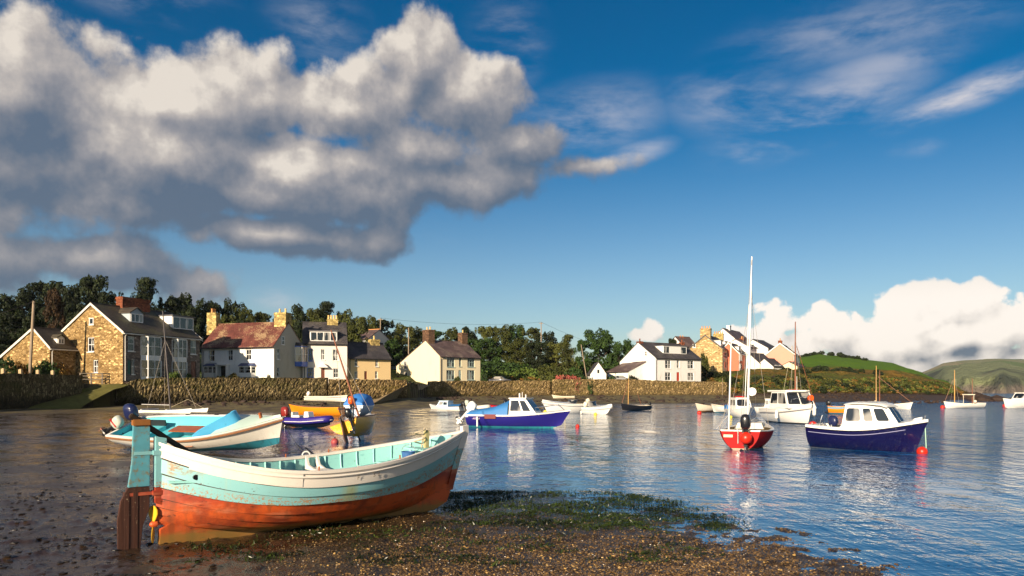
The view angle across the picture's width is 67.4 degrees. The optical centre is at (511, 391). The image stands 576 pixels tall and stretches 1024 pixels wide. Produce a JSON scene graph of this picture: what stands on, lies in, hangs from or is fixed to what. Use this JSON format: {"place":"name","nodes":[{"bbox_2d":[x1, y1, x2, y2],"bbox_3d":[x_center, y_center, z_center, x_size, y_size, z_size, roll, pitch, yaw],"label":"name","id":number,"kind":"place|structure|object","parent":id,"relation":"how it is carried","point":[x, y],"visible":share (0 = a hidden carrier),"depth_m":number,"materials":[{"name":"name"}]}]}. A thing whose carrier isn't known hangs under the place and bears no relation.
{"place":"outdoors","nodes":[
{"label":"outdoors","id":0,"kind":"place"},
{"bbox_2d":[0,354,987,575],"bbox_3d":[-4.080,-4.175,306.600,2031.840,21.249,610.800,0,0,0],"label":"ground","id":1,"kind":"structure","parent":0,"point":[94,416],"depth_m":12.54,"materials":[{"name":"brown soil"}]},
{"bbox_2d":[0,356,17,373],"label":"bush","id":2,"kind":"object","parent":1,"relation":"on","point":[11,369],"visible":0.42,"depth_m":79.81,"materials":[{"name":"green plant"}]},
{"bbox_2d":[0,293,24,338],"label":"tree","id":3,"kind":"object","parent":1,"relation":"on","point":[6,303],"visible":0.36,"depth_m":121.52,"materials":[{"name":"green plant"}]},
{"bbox_2d":[0,311,35,344],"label":"tree","id":4,"kind":"object","parent":1,"relation":"on","point":[12,320],"visible":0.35,"depth_m":111.01,"materials":[{"name":"green plant"}]},
{"bbox_2d":[10,286,45,327],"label":"tree","id":5,"kind":"object","parent":1,"relation":"on","point":[25,296],"visible":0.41,"depth_m":129.12,"materials":[{"name":"green plant"}]},
{"bbox_2d":[28,301,34,373],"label":"utility pole","id":6,"kind":"object","parent":1,"relation":"on","point":[31,341],"visible":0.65,"depth_m":80.89,"materials":[{"name":"wood"}]},
{"bbox_2d":[0,327,78,374],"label":"stone cottage","id":7,"kind":"structure","parent":1,"relation":"on","point":[52,345],"depth_m":84.65,"materials":[{"name":"stone"}]},
{"bbox_2d":[25,306,54,326],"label":"tree","id":8,"kind":"object","parent":1,"relation":"on","point":[39,318],"visible":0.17,"depth_m":115.21,"materials":[{"name":"green plant"}]},
{"bbox_2d":[0,373,82,408],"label":"sea wall","id":9,"kind":"structure","parent":1,"relation":"on","point":[22,391],"depth_m":73.58,"materials":[{"name":"stone"}]},
{"bbox_2d":[26,280,63,326],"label":"tree","id":10,"kind":"object","parent":1,"relation":"on","point":[41,288],"visible":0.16,"depth_m":135.43,"materials":[{"name":"green plant"}]},
{"bbox_2d":[40,358,59,374],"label":"bush","id":11,"kind":"object","parent":1,"relation":"on","point":[47,369],"visible":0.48,"depth_m":82.64,"materials":[{"name":"green plant"}]},
{"bbox_2d":[42,287,65,328],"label":"tree","id":12,"kind":"object","parent":1,"relation":"on","point":[57,310],"visible":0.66,"depth_m":104.65,"materials":[{"name":"brown plant"}]},
{"bbox_2d":[52,282,80,326],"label":"tree","id":13,"kind":"object","parent":1,"relation":"on","point":[67,296],"visible":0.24,"depth_m":126.82,"materials":[{"name":"green plant"}]},
{"bbox_2d":[63,303,85,320],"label":"tree","id":14,"kind":"object","parent":1,"relation":"on","point":[74,311],"visible":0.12,"depth_m":117.33,"materials":[{"name":"green plant"}]},
{"bbox_2d":[28,384,128,408],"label":"grass bank","id":15,"kind":"structure","parent":1,"relation":"on","point":[83,398],"depth_m":76.30,"materials":[{"name":"green plant"}]},
{"bbox_2d":[69,283,92,306],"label":"tree","id":16,"kind":"object","parent":1,"relation":"on","point":[79,291],"visible":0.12,"depth_m":136.84,"materials":[{"name":"green plant"}]},
{"bbox_2d":[79,273,108,305],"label":"tree","id":17,"kind":"object","parent":1,"relation":"on","point":[93,285],"visible":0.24,"depth_m":131.66,"materials":[{"name":"green plant"}]},
{"bbox_2d":[96,290,123,303],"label":"tree","id":18,"kind":"object","parent":1,"relation":"on","point":[104,297],"visible":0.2,"depth_m":129.22,"materials":[{"name":"green plant"}]},
{"bbox_2d":[0,415,251,575],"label":"mud lumps","id":19,"kind":"object","parent":1,"relation":"on","point":[86,555],"visible":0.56,"depth_m":10.80,"materials":[{"name":"brown soil"}]},
{"bbox_2d":[61,296,202,383],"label":"stone house","id":20,"kind":"structure","parent":1,"relation":"on","point":[121,341],"depth_m":86.37,"materials":[{"name":"stone"}]},
{"bbox_2d":[140,335,161,378],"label":"bay window","id":21,"kind":"structure","parent":20,"relation":"in","point":[150,346],"depth_m":86.71,"materials":[{"name":"white glass"}]},
{"bbox_2d":[172,338,186,377],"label":"bay window","id":22,"kind":"structure","parent":20,"relation":"in","point":[179,345],"depth_m":90.92,"materials":[{"name":"glass"}]},
{"bbox_2d":[130,277,167,311],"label":"tree","id":23,"kind":"object","parent":1,"relation":"on","point":[145,287],"visible":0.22,"depth_m":127.48,"materials":[{"name":"green plant"}]},
{"bbox_2d":[157,297,183,314],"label":"tree","id":24,"kind":"object","parent":1,"relation":"on","point":[176,306],"visible":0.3,"depth_m":131.58,"materials":[{"name":"green plant"}]},
{"bbox_2d":[138,311,207,412],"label":"sailboat","id":25,"kind":"object","parent":1,"relation":"on","point":[170,410],"visible":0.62,"depth_m":65.89,"materials":[{"name":"paint"}]},
{"bbox_2d":[167,292,193,313],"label":"tree","id":26,"kind":"object","parent":1,"relation":"on","point":[187,302],"visible":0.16,"depth_m":139.72,"materials":[{"name":"green plant"}]},
{"bbox_2d":[99,403,283,450],"bbox_3d":[-11.217,1.378,26.929,7.896,1.565,2.320,0,20,20],"label":"motor boat","id":27,"kind":"object","parent":1,"relation":"on","point":[233,430],"visible":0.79,"depth_m":25.99,"materials":[{"name":"white wood"}]},
{"bbox_2d":[181,304,206,352],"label":"tree","id":28,"kind":"object","parent":1,"relation":"on","point":[191,312],"visible":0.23,"depth_m":127.61,"materials":[{"name":"green plant"}]},
{"bbox_2d":[194,298,213,355],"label":"tree","id":29,"kind":"object","parent":1,"relation":"on","point":[201,313],"visible":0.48,"depth_m":139.00,"materials":[{"name":"green plant"}]},
{"bbox_2d":[204,302,228,338],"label":"tree","id":30,"kind":"object","parent":1,"relation":"on","point":[219,308],"visible":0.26,"depth_m":141.42,"materials":[{"name":"green plant"}]},
{"bbox_2d":[115,377,327,405],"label":"sea wall","id":31,"kind":"structure","parent":1,"relation":"on","point":[200,390],"depth_m":87.86,"materials":[{"name":"stone"}]},
{"bbox_2d":[222,298,245,317],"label":"tree","id":32,"kind":"object","parent":1,"relation":"on","point":[232,307],"visible":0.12,"depth_m":148.94,"materials":[{"name":"green plant"}]},
{"bbox_2d":[233,307,257,322],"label":"tree","id":33,"kind":"object","parent":1,"relation":"on","point":[247,313],"visible":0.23,"depth_m":145.45,"materials":[{"name":"green plant"}]},
{"bbox_2d":[200,309,307,377],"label":"white house","id":34,"kind":"structure","parent":1,"relation":"on","point":[276,348],"depth_m":102.08,"materials":[{"name":"paint"}]},
{"bbox_2d":[238,363,256,376],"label":"bay window","id":35,"kind":"structure","parent":34,"relation":"in","point":[244,369],"depth_m":100.25,"materials":[{"name":"white paint"}]},
{"bbox_2d":[117,413,468,549],"bbox_3d":[-3.089,1.253,12.392,6.012,1.914,2.020,0,2,-41],"label":"rowing boat","id":36,"kind":"object","parent":1,"relation":"on","point":[198,497],"visible":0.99,"depth_m":11.22,"materials":[{"name":"teal wood"}]},
{"bbox_2d":[291,303,309,339],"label":"tree","id":37,"kind":"object","parent":1,"relation":"on","point":[299,314],"visible":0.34,"depth_m":148.78,"materials":[{"name":"green plant"}]},
{"bbox_2d":[289,404,344,415],"bbox_3d":[-16.550,1.610,64.847,6.012,1.080,1.940,0,0,27],"label":"dinghy","id":38,"kind":"object","parent":1,"relation":"on","point":[300,409],"visible":0.61,"depth_m":63.68,"materials":[{"name":"plastic"}]},
{"bbox_2d":[302,315,347,383],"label":"house","id":39,"kind":"structure","parent":1,"relation":"on","point":[323,357],"depth_m":106.45,"materials":[{"name":"paint"}]},
{"bbox_2d":[295,342,307,366],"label":"bay window","id":40,"kind":"structure","parent":39,"relation":"in","point":[301,350],"depth_m":104.19,"materials":[{"name":"glass"}]},
{"bbox_2d":[303,391,347,401],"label":"dinghy","id":41,"kind":"object","parent":1,"relation":"on","point":[325,398],"visible":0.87,"depth_m":90.75,"materials":[{"name":"white paint"}]},
{"bbox_2d":[318,301,334,320],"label":"tree","id":42,"kind":"object","parent":1,"relation":"on","point":[326,307],"visible":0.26,"depth_m":147.43,"materials":[{"name":"green plant"}]},
{"bbox_2d":[347,325,368,341],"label":"tree","id":43,"kind":"object","parent":1,"relation":"on","point":[353,330],"visible":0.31,"depth_m":137.77,"materials":[{"name":"green plant"}]},
{"bbox_2d":[328,379,407,398],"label":"sea wall","id":44,"kind":"structure","parent":1,"relation":"on","point":[375,389],"depth_m":98.86,"materials":[{"name":"stone"}]},
{"bbox_2d":[347,336,391,379],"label":"peach cottage","id":45,"kind":"structure","parent":1,"relation":"on","point":[370,359],"depth_m":110.44,"materials":[{"name":"paint"}]},
{"bbox_2d":[357,329,389,347],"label":"hillside house","id":46,"kind":"structure","parent":1,"relation":"on","point":[381,336],"depth_m":151.64,"materials":[{"name":"grey stone"}]},
{"bbox_2d":[378,320,400,352],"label":"tree","id":47,"kind":"object","parent":1,"relation":"on","point":[385,324],"visible":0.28,"depth_m":177.10,"materials":[{"name":"green plant"}]},
{"bbox_2d":[384,338,403,365],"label":"tree","id":48,"kind":"object","parent":1,"relation":"on","point":[393,344],"visible":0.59,"depth_m":151.05,"materials":[{"name":"green plant"}]},
{"bbox_2d":[373,383,428,403],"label":"slipway","id":49,"kind":"structure","parent":1,"relation":"on","point":[392,395],"depth_m":96.51,"materials":[{"name":"concrete"}]},
{"bbox_2d":[390,323,414,360],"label":"tree","id":50,"kind":"object","parent":1,"relation":"on","point":[402,330],"visible":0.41,"depth_m":178.91,"materials":[{"name":"green plant"}]},
{"bbox_2d":[397,338,419,359],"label":"tree","id":51,"kind":"object","parent":1,"relation":"on","point":[412,341],"visible":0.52,"depth_m":161.52,"materials":[{"name":"green plant"}]},
{"bbox_2d":[396,327,481,383],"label":"cream house","id":52,"kind":"structure","parent":1,"relation":"on","point":[428,358],"depth_m":138.75,"materials":[{"name":"beige paint"}]},
{"bbox_2d":[184,489,750,566],"bbox_3d":[-0.686,2.141,13.163,9.373,0.226,7.650,0,0,0],"label":"seaweed","id":53,"kind":"object","parent":1,"relation":"on","point":[587,515],"visible":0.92,"depth_m":12.56,"materials":[{"name":"green plant"}]},
{"bbox_2d":[427,380,549,396],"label":"sea wall","id":54,"kind":"structure","parent":1,"relation":"on","point":[483,388],"depth_m":132.91,"materials":[{"name":"stone"}]},
{"bbox_2d":[474,337,503,363],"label":"tree","id":55,"kind":"object","parent":1,"relation":"on","point":[491,348],"visible":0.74,"depth_m":174.81,"materials":[{"name":"green plant"}]},
{"bbox_2d":[486,324,511,358],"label":"tree","id":56,"kind":"object","parent":1,"relation":"on","point":[500,333],"visible":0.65,"depth_m":187.12,"materials":[{"name":"green plant"}]},
{"bbox_2d":[484,367,539,379],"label":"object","id":57,"kind":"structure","parent":1,"relation":"on","point":[524,371],"depth_m":163.84,"materials":[{"name":"green plant"}]},
{"bbox_2d":[502,324,524,358],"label":"tree","id":58,"kind":"object","parent":1,"relation":"on","point":[517,334],"visible":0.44,"depth_m":189.05,"materials":[{"name":"green plant"}]},
{"bbox_2d":[502,337,532,365],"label":"tree","id":59,"kind":"object","parent":1,"relation":"on","point":[518,343],"visible":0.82,"depth_m":174.37,"materials":[{"name":"green plant"}]},
{"bbox_2d":[480,359,559,377],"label":"hedge","id":60,"kind":"object","parent":1,"relation":"on","point":[508,367],"visible":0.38,"depth_m":167.46,"materials":[{"name":"green plant"}]},
{"bbox_2d":[519,327,540,359],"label":"tree","id":61,"kind":"object","parent":1,"relation":"on","point":[531,333],"visible":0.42,"depth_m":187.19,"materials":[{"name":"green plant"}]},
{"bbox_2d":[124,376,945,406],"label":"rocks","id":62,"kind":"object","parent":1,"relation":"on","point":[322,404],"visible":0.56,"depth_m":125.18,"materials":[{"name":"stone"}]},
{"bbox_2d":[523,341,550,371],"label":"tree","id":63,"kind":"object","parent":1,"relation":"on","point":[540,359],"visible":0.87,"depth_m":169.28,"materials":[{"name":"green plant"}]},
{"bbox_2d":[533,331,558,363],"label":"tree","id":64,"kind":"object","parent":1,"relation":"on","point":[550,338],"visible":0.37,"depth_m":185.59,"materials":[{"name":"green plant"}]},
{"bbox_2d":[537,364,561,380],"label":"bush","id":65,"kind":"object","parent":1,"relation":"on","point":[546,370],"visible":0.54,"depth_m":156.34,"materials":[{"name":"green plant"}]},
{"bbox_2d":[544,342,566,370],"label":"tree","id":66,"kind":"object","parent":1,"relation":"on","point":[553,349],"visible":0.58,"depth_m":171.33,"materials":[{"name":"green plant"}]},
{"bbox_2d":[555,334,574,368],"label":"tree","id":67,"kind":"object","parent":1,"relation":"on","point":[565,345],"visible":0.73,"depth_m":169.32,"materials":[{"name":"green plant"}]},
{"bbox_2d":[558,358,583,374],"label":"bush","id":68,"kind":"object","parent":1,"relation":"on","point":[565,366],"visible":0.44,"depth_m":159.58,"materials":[{"name":"green plant"}]},
{"bbox_2d":[574,339,594,374],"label":"tree","id":69,"kind":"object","parent":1,"relation":"on","point":[587,360],"visible":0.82,"depth_m":165.18,"materials":[{"name":"green plant"}]},
{"bbox_2d":[265,508,909,575],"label":"shingle","id":70,"kind":"object","parent":1,"relation":"on","point":[602,573],"visible":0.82,"depth_m":9.89,"materials":[{"name":"gravel"}]},
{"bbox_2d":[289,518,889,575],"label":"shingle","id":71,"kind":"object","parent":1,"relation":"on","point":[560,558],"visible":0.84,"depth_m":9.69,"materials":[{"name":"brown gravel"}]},
{"bbox_2d":[587,358,606,378],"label":"garden shed","id":72,"kind":"structure","parent":1,"relation":"on","point":[596,371],"depth_m":146.00,"materials":[{"name":"paint"}]},
{"bbox_2d":[584,328,622,370],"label":"tree","id":73,"kind":"object","parent":1,"relation":"on","point":[604,340],"visible":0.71,"depth_m":166.49,"materials":[{"name":"green plant"}]},
{"bbox_2d":[606,341,628,368],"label":"tree","id":74,"kind":"object","parent":1,"relation":"on","point":[617,347],"visible":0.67,"depth_m":163.16,"materials":[{"name":"green plant"}]},
{"bbox_2d":[606,361,646,379],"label":"lean to","id":75,"kind":"object","parent":1,"relation":"on","point":[636,369],"visible":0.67,"depth_m":151.97,"materials":[{"name":"white paint"}]},
{"bbox_2d":[552,379,726,394],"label":"sea wall","id":76,"kind":"structure","parent":1,"relation":"on","point":[609,387],"depth_m":146.29,"materials":[{"name":"stone"}]},
{"bbox_2d":[619,339,701,381],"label":"white gabled house","id":77,"kind":"structure","parent":1,"relation":"on","point":[680,361],"depth_m":153.75,"materials":[{"name":"paint"}]},
{"bbox_2d":[689,326,728,372],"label":"terrace house","id":78,"kind":"structure","parent":1,"relation":"on","point":[711,347],"depth_m":179.64,"materials":[{"name":"beige stone"}]},
{"bbox_2d":[480,373,963,394],"bbox_3d":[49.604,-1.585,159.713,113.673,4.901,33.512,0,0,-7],"label":"scrub","id":79,"kind":"object","parent":1,"relation":"on","point":[859,381],"visible":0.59,"depth_m":159.23,"materials":[{"name":"green plant"}]},
{"bbox_2d":[717,325,746,342],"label":"tall white house","id":80,"kind":"structure","parent":1,"relation":"on","point":[728,333],"depth_m":215.41,"materials":[{"name":"white paint"}]},
{"bbox_2d":[724,342,746,370],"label":"salmon house","id":81,"kind":"structure","parent":1,"relation":"on","point":[736,358],"depth_m":182.02,"materials":[{"name":"paint"}]},
{"bbox_2d":[745,353,767,368],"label":"white cottage","id":82,"kind":"structure","parent":1,"relation":"on","point":[755,358],"depth_m":185.94,"materials":[{"name":"paint"}]},
{"bbox_2d":[751,339,774,353],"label":"white corner house","id":83,"kind":"structure","parent":1,"relation":"on","point":[763,346],"depth_m":200.75,"materials":[{"name":"paint"}]},
{"bbox_2d":[760,358,783,368],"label":"white annexe","id":84,"kind":"structure","parent":1,"relation":"on","point":[769,363],"depth_m":182.75,"materials":[{"name":"paint"}]},
{"bbox_2d":[765,338,800,364],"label":"pink house","id":85,"kind":"structure","parent":1,"relation":"on","point":[780,352],"depth_m":191.42,"materials":[{"name":"paint"}]},
{"bbox_2d":[723,351,956,394],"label":"scrub","id":86,"kind":"object","parent":1,"relation":"on","point":[814,369],"visible":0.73,"depth_m":161.56,"materials":[{"name":"green plant"}]},
{"bbox_2d":[962,392,1011,401],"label":"rocks","id":87,"kind":"object","parent":1,"relation":"on","point":[977,396],"visible":0.41,"depth_m":172.15,"materials":[{"name":"stone"}]},
{"bbox_2d":[0,393,1023,575],"bbox_3d":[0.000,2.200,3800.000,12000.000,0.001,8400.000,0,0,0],"label":"water","id":88,"kind":"structure","parent":0,"point":[951,503],"depth_m":20.40,"materials":[{"name":"blue liquid"}]},
{"bbox_2d":[281,407,333,427],"bbox_3d":[-12.657,1.780,47.237,4.258,1.700,1.523,0,0,29],"label":"inflatable boat","id":89,"kind":"object","parent":88,"relation":"on","point":[308,419],"visible":0.88,"depth_m":46.74,"materials":[{"name":"blue rubber"}]},
{"bbox_2d":[329,330,375,442],"bbox_3d":[-7.638,-0.287,35.324,1.660,5.450,4.596,-18,-2,7],"label":"sailing dinghy","id":90,"kind":"object","parent":88,"relation":"on","point":[359,426],"visible":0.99,"depth_m":33.92,"materials":[{"name":"yellow wood"}]},
{"bbox_2d":[343,394,373,415],"bbox_3d":[-12.834,1.022,65.389,1.940,2.384,5.071,0,0,9],"label":"boat","id":91,"kind":"object","parent":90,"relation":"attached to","point":[362,407],"visible":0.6,"depth_m":63.68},
{"bbox_2d":[429,400,465,410],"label":"motor boat","id":92,"kind":"object","parent":88,"relation":"on","point":[445,405],"visible":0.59,"depth_m":82.42,"materials":[{"name":"white paint"}]},
{"bbox_2d":[455,392,570,427],"bbox_3d":[-0.072,1.222,47.648,7.724,2.396,2.192,0,0,20],"label":"motor boat","id":93,"kind":"object","parent":88,"relation":"on","point":[522,412],"visible":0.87,"depth_m":46.78,"materials":[{"name":"blue paint"}]},
{"bbox_2d":[542,398,589,412],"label":"motor boat","id":94,"kind":"object","parent":88,"relation":"on","point":[572,406],"visible":0.52,"depth_m":77.08,"materials":[{"name":"white paint"}]},
{"bbox_2d":[579,401,611,413],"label":"motor boat","id":95,"kind":"object","parent":88,"relation":"on","point":[593,408],"visible":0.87,"depth_m":74.26,"materials":[{"name":"white paint"}]},
{"bbox_2d":[621,373,651,410],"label":"sailing dinghy","id":96,"kind":"object","parent":88,"relation":"on","point":[627,407],"visible":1,"depth_m":88.42,"materials":[{"name":"black paint"}]},
{"bbox_2d":[724,396,753,417],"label":"motor boat","id":97,"kind":"object","parent":88,"relation":"on","point":[737,405],"visible":0.59,"depth_m":65.06,"materials":[{"name":"white paint"}]},
{"bbox_2d":[716,257,773,450],"bbox_3d":[9.634,-1.555,31.286,2.030,7.951,5.647,0,0,25],"label":"sailing boat","id":98,"kind":"object","parent":88,"relation":"on","point":[746,432],"visible":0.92,"depth_m":29.48,"materials":[{"name":"red paint"}]},
{"bbox_2d":[758,390,815,423],"bbox_3d":[19.390,0.690,53.579,2.593,3.520,5.903,0,0,-6],"label":"cabin cruiser","id":99,"kind":"object","parent":88,"relation":"on","point":[792,406],"visible":0.88,"depth_m":52.46,"materials":[{"name":"white paint"}]},
{"bbox_2d":[784,322,817,417],"bbox_3d":[24.283,-1.800,64.946,4.712,8.200,1.840,0,0,-31],"label":"sailing boat","id":100,"kind":"object","parent":88,"relation":"on","point":[811,415],"visible":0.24,"depth_m":64.65,"materials":[{"name":"paint"}]},
{"bbox_2d":[825,400,844,413],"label":"dinghy","id":101,"kind":"object","parent":88,"relation":"on","point":[835,409],"visible":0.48,"depth_m":76.13,"materials":[{"name":"plastic"}]},
{"bbox_2d":[805,401,927,451],"bbox_3d":[13.373,1.376,29.212,2.060,2.035,4.520,0,1,-44],"label":"cabin boat","id":102,"kind":"object","parent":88,"relation":"on","point":[874,426],"visible":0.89,"depth_m":28.47,"materials":[{"name":"white paint"}]},
{"bbox_2d":[876,366,912,408],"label":"sailing boat","id":103,"kind":"object","parent":88,"relation":"on","point":[904,405],"visible":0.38,"depth_m":96.21,"materials":[{"name":"white paint"}]},
{"bbox_2d":[944,370,985,407],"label":"sailing boat","id":104,"kind":"object","parent":88,"relation":"on","point":[963,405],"visible":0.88,"depth_m":103.02,"materials":[{"name":"white paint"}]},
{"bbox_2d":[1003,392,1023,407],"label":"cabin cruiser","id":105,"kind":"object","parent":88,"relation":"on","point":[1016,400],"visible":0.91,"depth_m":101.99,"materials":[{"name":"white paint"}]},
{"bbox_2d":[0,0,1023,371],"label":"sky","id":106,"kind":"structure","parent":0,"point":[621,168],"materials":[{"name":"blue"}]},
{"bbox_2d":[922,359,1023,393],"bbox_3d":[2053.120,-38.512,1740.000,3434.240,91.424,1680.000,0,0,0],"label":"hill","id":107,"kind":"structure","parent":0,"point":[1001,376],"depth_m":1029.85,"materials":[{"name":"green plant"}]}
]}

